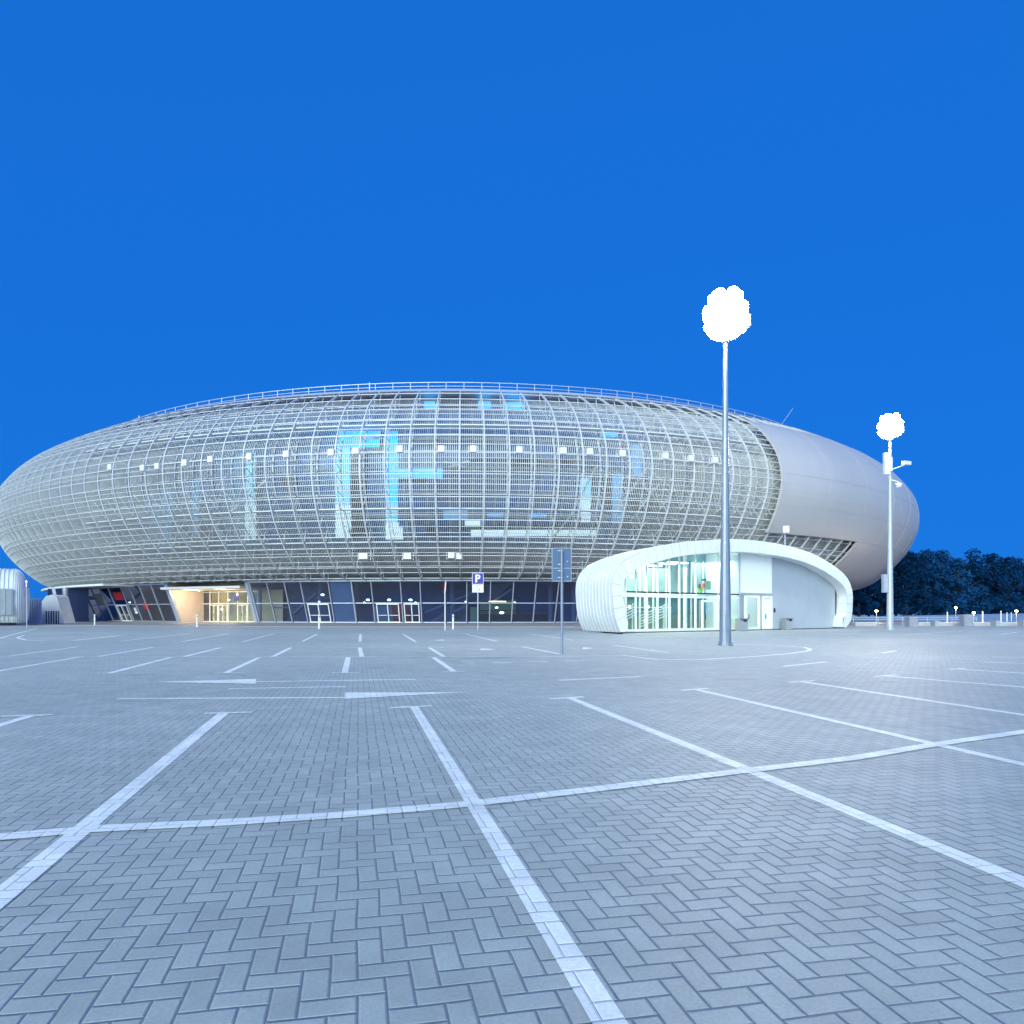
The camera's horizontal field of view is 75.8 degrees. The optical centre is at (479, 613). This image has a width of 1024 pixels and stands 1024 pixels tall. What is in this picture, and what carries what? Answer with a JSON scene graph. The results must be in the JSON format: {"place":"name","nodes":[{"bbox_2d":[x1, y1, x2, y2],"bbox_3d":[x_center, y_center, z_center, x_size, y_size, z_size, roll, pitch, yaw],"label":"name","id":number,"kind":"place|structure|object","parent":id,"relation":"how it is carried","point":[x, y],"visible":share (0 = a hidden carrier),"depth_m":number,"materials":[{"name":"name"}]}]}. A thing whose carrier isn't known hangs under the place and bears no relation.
{"place":"outdoors","nodes":[
{"label":"outdoors","id":0,"kind":"place"},
{"bbox_2d":[16,620,958,626],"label":"pavement","id":1,"kind":"structure","parent":0,"point":[208,624],"depth_m":83.99,"materials":[{"name":"grey concrete"}]},
{"bbox_2d":[16,599,41,623],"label":"ribbed fence","id":2,"kind":"object","parent":1,"relation":"on","point":[35,615],"visible":0.56,"depth_m":85.97,"materials":[{"name":"blue"}]},
{"bbox_2d":[42,595,75,623],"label":"vent housing","id":3,"kind":"object","parent":1,"relation":"on","point":[56,609],"visible":0.97,"depth_m":88.00,"materials":[{"name":"grey metal"}]},
{"bbox_2d":[852,579,882,616],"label":"deciduous tree","id":4,"kind":"object","parent":1,"relation":"on","point":[859,601],"visible":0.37,"depth_m":146.92,"materials":[{"name":"green plant"}]},
{"bbox_2d":[853,567,918,615],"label":"deciduous tree","id":5,"kind":"object","parent":1,"relation":"on","point":[866,611],"visible":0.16,"depth_m":157.13,"materials":[{"name":"green plant"}]},
{"bbox_2d":[0,614,1023,1023],"bbox_3d":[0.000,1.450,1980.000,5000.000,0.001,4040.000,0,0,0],"label":"ground","id":6,"kind":"structure","parent":0,"point":[742,898],"depth_m":4.43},
{"bbox_2d":[0,568,29,625],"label":"ribbed pavilion","id":7,"kind":"structure","parent":6,"relation":"on","point":[12,601],"depth_m":78.74,"materials":[{"name":"white metal"}]},
{"bbox_2d":[24,578,28,627],"bbox_3d":[-43.997,-0.980,63.830,0.460,4.860,0.130,0,0,0],"label":"arrow sign","id":8,"kind":"object","parent":6,"relation":"on","point":[26,583],"visible":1,"depth_m":63.78,"materials":[{"name":"blue metal"}]},
{"bbox_2d":[318,614,319,628],"bbox_3d":[-15.144,0.760,62.028,0.182,1.380,0.182,0,0,0],"label":"bollard","id":9,"kind":"object","parent":6,"relation":"on","point":[318,621],"visible":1,"depth_m":61.95,"materials":[{"name":"white metal"}]},
{"bbox_2d":[444,581,445,629],"bbox_3d":[-3.007,-0.677,57.256,0.240,4.254,0.100,0,0,0],"label":"marker pole","id":10,"kind":"object","parent":6,"relation":"on","point":[445,605],"visible":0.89,"depth_m":57.25,"materials":[{"name":"white metal"}]},
{"bbox_2d":[452,614,453,628],"bbox_3d":[-2.430,0.760,60.351,0.182,1.380,0.182,0,0,0],"label":"bollard","id":11,"kind":"object","parent":6,"relation":"on","point":[452,621],"visible":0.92,"depth_m":60.28,"materials":[{"name":"white metal"}]},
{"bbox_2d":[0,382,919,622],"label":"arena","id":12,"kind":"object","parent":6,"relation":"on","point":[384,506],"visible":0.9,"depth_m":89.49,"materials":[{"name":"white metal"}]},
{"bbox_2d":[89,604,96,620],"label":"window","id":13,"kind":"structure","parent":12,"relation":"in","point":[91,615],"depth_m":124.18,"materials":[{"name":"silver metal"}]},
{"bbox_2d":[89,601,103,620],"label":"window","id":14,"kind":"structure","parent":12,"relation":"in","point":[89,601],"depth_m":121.72,"materials":[{"name":"silver metal"}]},
{"bbox_2d":[90,589,112,620],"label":"window","id":15,"kind":"structure","parent":12,"relation":"in","point":[90,589],"depth_m":118.55,"materials":[{"name":"silver metal"}]},
{"bbox_2d":[99,589,120,620],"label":"window","id":16,"kind":"structure","parent":12,"relation":"in","point":[99,589],"depth_m":115.78,"materials":[{"name":"silver metal"}]},
{"bbox_2d":[107,588,126,621],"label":"window","id":17,"kind":"structure","parent":12,"relation":"in","point":[115,604],"depth_m":113.10,"materials":[{"name":"silver metal"}]},
{"bbox_2d":[116,605,132,620],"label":"door","id":18,"kind":"structure","parent":12,"relation":"in","point":[116,605],"depth_m":112.41,"materials":[{"name":"white metal"}]},
{"bbox_2d":[120,588,141,621],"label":"window","id":19,"kind":"structure","parent":12,"relation":"in","point":[120,588],"depth_m":110.56,"materials":[{"name":"silver metal"}]},
{"bbox_2d":[128,587,151,621],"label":"window","id":20,"kind":"structure","parent":12,"relation":"in","point":[131,592],"depth_m":108.95,"materials":[{"name":"silver metal"}]},
{"bbox_2d":[138,586,163,621],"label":"window","id":21,"kind":"structure","parent":12,"relation":"in","point":[144,599],"depth_m":107.29,"materials":[{"name":"silver metal"}]},
{"bbox_2d":[150,585,176,621],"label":"window","id":22,"kind":"structure","parent":12,"relation":"in","point":[153,591],"depth_m":105.65,"materials":[{"name":"silver metal"}]},
{"bbox_2d":[210,605,217,621],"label":"entrance door","id":23,"kind":"structure","parent":12,"relation":"in","point":[210,605],"depth_m":107.42,"materials":[{"name":"white metal"}]},
{"bbox_2d":[203,591,256,621],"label":"entrance window","id":24,"kind":"structure","parent":12,"relation":"in","point":[209,592],"depth_m":106.33,"materials":[{"name":"white metal"}]},
{"bbox_2d":[242,605,246,621],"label":"entrance door","id":25,"kind":"structure","parent":12,"relation":"in","point":[242,605],"depth_m":104.83,"materials":[{"name":"white metal"}]},
{"bbox_2d":[248,583,274,622],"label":"window","id":26,"kind":"structure","parent":12,"relation":"in","point":[250,587],"depth_m":97.52,"materials":[{"name":"silver metal"}]},
{"bbox_2d":[266,582,291,622],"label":"window","id":27,"kind":"structure","parent":12,"relation":"in","point":[266,582],"depth_m":96.74,"materials":[{"name":"silver metal"}]},
{"bbox_2d":[283,582,306,622],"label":"window","id":28,"kind":"structure","parent":12,"relation":"in","point":[283,582],"depth_m":95.96,"materials":[{"name":"silver metal"}]},
{"bbox_2d":[300,582,333,622],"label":"window","id":29,"kind":"structure","parent":12,"relation":"in","point":[300,582],"depth_m":95.24,"materials":[{"name":"silver metal"}]},
{"bbox_2d":[307,604,331,622],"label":"door","id":30,"kind":"structure","parent":12,"relation":"in","point":[307,604],"depth_m":95.49,"materials":[{"name":"white metal"}]},
{"bbox_2d":[327,582,355,622],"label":"window","id":31,"kind":"structure","parent":12,"relation":"in","point":[327,582],"depth_m":94.59,"materials":[{"name":"silver metal"}]},
{"bbox_2d":[350,581,374,622],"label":"window","id":32,"kind":"structure","parent":12,"relation":"in","point":[350,581],"depth_m":94.20,"materials":[{"name":"silver metal"}]},
{"bbox_2d":[370,581,402,622],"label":"window","id":33,"kind":"structure","parent":12,"relation":"in","point":[370,581],"depth_m":93.76,"materials":[{"name":"silver metal"}]},
{"bbox_2d":[376,604,399,622],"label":"door","id":34,"kind":"structure","parent":12,"relation":"in","point":[388,615],"depth_m":94.08,"materials":[{"name":"white metal"}]},
{"bbox_2d":[400,581,420,622],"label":"window","id":35,"kind":"structure","parent":12,"relation":"in","point":[400,581],"depth_m":93.39,"materials":[{"name":"silver metal"}]},
{"bbox_2d":[404,604,419,622],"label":"door","id":36,"kind":"structure","parent":12,"relation":"in","point":[411,615],"depth_m":93.92,"materials":[{"name":"white metal"}]},
{"bbox_2d":[419,581,443,622],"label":"window","id":37,"kind":"structure","parent":12,"relation":"in","point":[419,581],"depth_m":93.62,"materials":[{"name":"silver metal"}]},
{"bbox_2d":[466,581,488,622],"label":"window","id":38,"kind":"structure","parent":12,"relation":"in","point":[466,581],"depth_m":93.69,"materials":[{"name":"silver metal"}]},
{"bbox_2d":[489,581,510,622],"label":"window","id":39,"kind":"structure","parent":12,"relation":"in","point":[490,581],"depth_m":93.79,"materials":[{"name":"silver metal"}]},
{"bbox_2d":[511,581,531,622],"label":"window","id":40,"kind":"structure","parent":12,"relation":"in","point":[513,581],"depth_m":94.13,"materials":[{"name":"silver metal"}]},
{"bbox_2d":[532,581,555,622],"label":"window","id":41,"kind":"structure","parent":12,"relation":"in","point":[536,581],"depth_m":94.36,"materials":[{"name":"silver metal"}]},
{"bbox_2d":[554,582,575,622],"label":"window","id":42,"kind":"structure","parent":12,"relation":"in","point":[558,582],"depth_m":94.84,"materials":[{"name":"silver metal"}]},
{"bbox_2d":[472,573,483,629],"bbox_3d":[-0.149,-1.050,57.274,1.000,5.000,0.185,0,0,0],"label":"parking sign","id":43,"kind":"object","parent":6,"relation":"on","point":[477,578],"visible":0.99,"depth_m":57.24,"materials":[{"name":"blue metal"}]},
{"bbox_2d":[0,626,1023,1023],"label":"painted markings","id":44,"kind":"object","parent":6,"relation":"on","point":[594,996],"visible":0.96,"depth_m":4.81,"materials":[{"name":"white paint"}]},
{"bbox_2d":[552,548,570,654],"bbox_3d":[2.915,-0.440,23.288,0.696,3.779,0.154,0,0,0],"label":"information sign","id":45,"kind":"object","parent":6,"relation":"on","point":[561,564],"visible":1,"depth_m":23.34,"materials":[{"name":"blue metal"}]},
{"bbox_2d":[575,526,852,633],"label":"glazed pavilion","id":46,"kind":"structure","parent":6,"relation":"on","point":[658,589],"depth_m":56.20,"materials":[{"name":"white metal cladding panels"},{"name":"clear glass"}]},
{"bbox_2d":[624,577,635,631],"bbox_3d":[11.090,-1.034,48.377,1.050,4.769,0.150,0,0,-33],"label":"window","id":47,"kind":"structure","parent":46,"relation":"in","point":[625,581],"depth_m":48.13,"materials":[{"name":"white metal"}]},
{"bbox_2d":[635,570,646,631],"bbox_3d":[12.005,-1.195,48.963,1.121,5.091,0.150,0,0,-33],"label":"window","id":48,"kind":"structure","parent":46,"relation":"in","point":[637,630],"depth_m":48.64,"materials":[{"name":"white metal"}]},
{"bbox_2d":[645,565,657,631],"bbox_3d":[12.980,-1.341,49.587,1.196,5.382,0.150,0,0,-33],"label":"window","id":49,"kind":"structure","parent":46,"relation":"in","point":[646,567],"depth_m":49.26,"materials":[{"name":"white metal"}]},
{"bbox_2d":[656,561,669,630],"bbox_3d":[14.040,-1.474,50.264,1.323,5.648,0.150,0,0,-33],"label":"window","id":50,"kind":"structure","parent":46,"relation":"in","point":[657,563],"depth_m":49.89,"materials":[{"name":"white metal"}]},
{"bbox_2d":[668,558,679,630],"bbox_3d":[15.067,-1.559,50.921,1.115,5.817,0.150,0,0,-33],"label":"window","id":51,"kind":"structure","parent":46,"relation":"in","point":[669,560],"depth_m":50.62,"materials":[{"name":"white metal"}]},
{"bbox_2d":[678,556,695,630],"bbox_3d":[16.338,-1.666,51.738,1.902,6.032,0.150,0,0,-33],"label":"window","id":52,"kind":"structure","parent":46,"relation":"in","point":[680,629],"depth_m":51.25,"materials":[{"name":"white metal"}]},
{"bbox_2d":[694,555,717,630],"bbox_3d":[18.288,-1.799,52.987,2.730,6.297,0.150,0,0,-33],"label":"window","id":53,"kind":"structure","parent":46,"relation":"in","point":[695,556],"depth_m":52.24,"materials":[{"name":"white metal"}]},
{"bbox_2d":[701,600,716,629],"bbox_3d":[18.568,0.135,53.003,1.847,2.430,0.175,0,0,-33],"label":"door","id":54,"kind":"structure","parent":46,"relation":"in","point":[702,601],"depth_m":52.71,"materials":[{"name":"white"}]},
{"bbox_2d":[717,553,738,629],"bbox_3d":[20.605,-1.849,54.468,2.774,6.398,0.150,0,0,-33],"label":"window","id":55,"kind":"structure","parent":46,"relation":"in","point":[732,628],"depth_m":53.71,"materials":[{"name":"white"}]},
{"bbox_2d":[745,595,759,628],"bbox_3d":[23.333,-0.090,56.058,1.987,2.880,0.175,0,0,-33],"label":"door","id":56,"kind":"structure","parent":46,"relation":"in","point":[746,596],"depth_m":56.22,"materials":[{"name":"white metal"}]},
{"bbox_2d":[762,596,772,628],"bbox_3d":[25.076,-0.090,57.175,1.386,2.880,0.175,0,0,-33],"label":"door","id":57,"kind":"structure","parent":46,"relation":"in","point":[767,601],"depth_m":57.29,"materials":[{"name":"white"}]},
{"bbox_2d":[703,286,750,645],"bbox_3d":[11.106,-6.550,29.694,2.014,16.000,1.983,0,0,0],"label":"lamp mast","id":58,"kind":"object","parent":6,"relation":"on","point":[729,306],"visible":1,"depth_m":29.51,"materials":[{"name":"white metal"}]},
{"bbox_2d":[735,618,747,630],"bbox_3d":[21.708,0.927,54.456,1.060,1.045,0.565,0,0,-33],"label":"litter bin","id":59,"kind":"object","parent":6,"relation":"on","point":[741,624],"visible":0.98,"depth_m":54.20,"materials":[{"name":"silver metal"}]},
{"bbox_2d":[781,618,792,629],"bbox_3d":[27.069,0.927,57.889,0.960,1.045,0.565,0,0,-33],"label":"litter bin","id":60,"kind":"object","parent":6,"relation":"on","point":[786,623],"visible":0.98,"depth_m":57.66,"materials":[{"name":"silver metal"}]},
{"bbox_2d":[853,622,876,625],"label":"bench","id":61,"kind":"object","parent":6,"relation":"on","point":[864,623],"visible":0.89,"depth_m":76.22,"materials":[{"name":"concrete"}]},
{"bbox_2d":[852,595,886,615],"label":"deciduous tree","id":62,"kind":"object","parent":6,"relation":"on","point":[855,614],"visible":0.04,"depth_m":175.97,"materials":[{"name":"green plant"}]},
{"bbox_2d":[877,413,910,629],"bbox_3d":[36.285,-8.050,57.906,2.326,19.000,1.997,0,0,-21],"label":"lamp mast","id":63,"kind":"object","parent":6,"relation":"on","point":[890,426],"visible":1,"depth_m":57.63,"materials":[{"name":"white metal"}]},
{"bbox_2d":[883,575,923,615],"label":"deciduous tree","id":64,"kind":"object","parent":6,"relation":"on","point":[896,593],"visible":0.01,"depth_m":182.64,"materials":[{"name":"green plant"}]},
{"bbox_2d":[872,550,941,615],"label":"deciduous tree","id":65,"kind":"object","parent":6,"relation":"on","point":[903,568],"visible":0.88,"depth_m":149.79,"materials":[{"name":"green plant"}]},
{"bbox_2d":[904,617,918,626],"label":"stone pillar","id":66,"kind":"structure","parent":6,"relation":"on","point":[911,621],"depth_m":71.63,"materials":[{"name":"stone"}]},
{"bbox_2d":[851,617,976,624],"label":"barrier rail","id":67,"kind":"object","parent":6,"relation":"on","point":[902,619],"visible":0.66,"depth_m":79.97,"materials":[{"name":"grey metal"}]},
{"bbox_2d":[895,549,944,614],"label":"deciduous tree","id":68,"kind":"object","parent":6,"relation":"on","point":[928,553],"visible":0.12,"depth_m":165.04,"materials":[{"name":"green plant"}]},
{"bbox_2d":[918,622,929,625],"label":"bench","id":69,"kind":"object","parent":6,"relation":"on","point":[923,623],"visible":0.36,"depth_m":76.22,"materials":[{"name":"concrete"}]},
{"bbox_2d":[930,621,939,625],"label":"stone block","id":70,"kind":"structure","parent":6,"relation":"on","point":[934,623],"depth_m":74.14,"materials":[{"name":"grey stone"}]},
{"bbox_2d":[851,613,1023,620],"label":"retaining wall","id":71,"kind":"structure","parent":6,"relation":"on","point":[993,617],"depth_m":124.00,"materials":[{"name":"concrete"}]},
{"bbox_2d":[913,549,974,613],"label":"deciduous tree","id":72,"kind":"object","parent":6,"relation":"on","point":[940,559],"visible":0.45,"depth_m":153.19,"materials":[{"name":"green plant"}]},
{"bbox_2d":[939,622,958,625],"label":"bench","id":73,"kind":"object","parent":6,"relation":"on","point":[948,623],"visible":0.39,"depth_m":76.22,"materials":[{"name":"stone"}]},
{"bbox_2d":[927,557,993,614],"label":"deciduous tree","id":74,"kind":"object","parent":6,"relation":"on","point":[953,580],"visible":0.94,"depth_m":149.07,"materials":[{"name":"green plant"}]},
{"bbox_2d":[959,615,972,625],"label":"stone pillar","id":75,"kind":"structure","parent":6,"relation":"on","point":[965,620],"depth_m":74.03,"materials":[{"name":"stone"}]},
{"bbox_2d":[948,548,1009,613],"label":"deciduous tree","id":76,"kind":"object","parent":6,"relation":"on","point":[974,567],"visible":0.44,"depth_m":153.99,"materials":[{"name":"green plant"}]},
{"bbox_2d":[973,622,990,625],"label":"bench","id":77,"kind":"object","parent":6,"relation":"on","point":[981,623],"visible":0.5,"depth_m":76.22,"materials":[{"name":"stone"}]},
{"bbox_2d":[991,621,1000,625],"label":"stone block","id":78,"kind":"structure","parent":6,"relation":"on","point":[995,623],"depth_m":74.11,"materials":[{"name":"grey stone"}]},
{"bbox_2d":[969,553,1023,613],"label":"deciduous tree","id":79,"kind":"object","parent":6,"relation":"on","point":[989,558],"visible":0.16,"depth_m":159.47,"materials":[{"name":"green plant"}]},
{"bbox_2d":[980,555,1023,613],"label":"deciduous tree","id":80,"kind":"object","parent":6,"relation":"on","point":[1009,565],"visible":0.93,"depth_m":149.80,"materials":[{"name":"green plant"}]},
{"bbox_2d":[1000,622,1017,625],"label":"bench","id":81,"kind":"object","parent":6,"relation":"on","point":[1008,623],"visible":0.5,"depth_m":76.22,"materials":[{"name":"stone"}]},
{"bbox_2d":[1000,572,1023,613],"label":"deciduous tree","id":82,"kind":"object","parent":6,"relation":"on","point":[1014,592],"visible":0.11,"depth_m":156.88,"materials":[{"name":"green plant"}]},
{"bbox_2d":[1017,620,1023,625],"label":"stone block","id":83,"kind":"structure","parent":6,"relation":"on","point":[1020,622],"depth_m":74.40,"materials":[{"name":"grey stone"}]},
{"bbox_2d":[0,0,1023,613],"label":"sky","id":84,"kind":"structure","parent":0,"point":[201,200],"materials":[{"name":"blue"}]}
]}

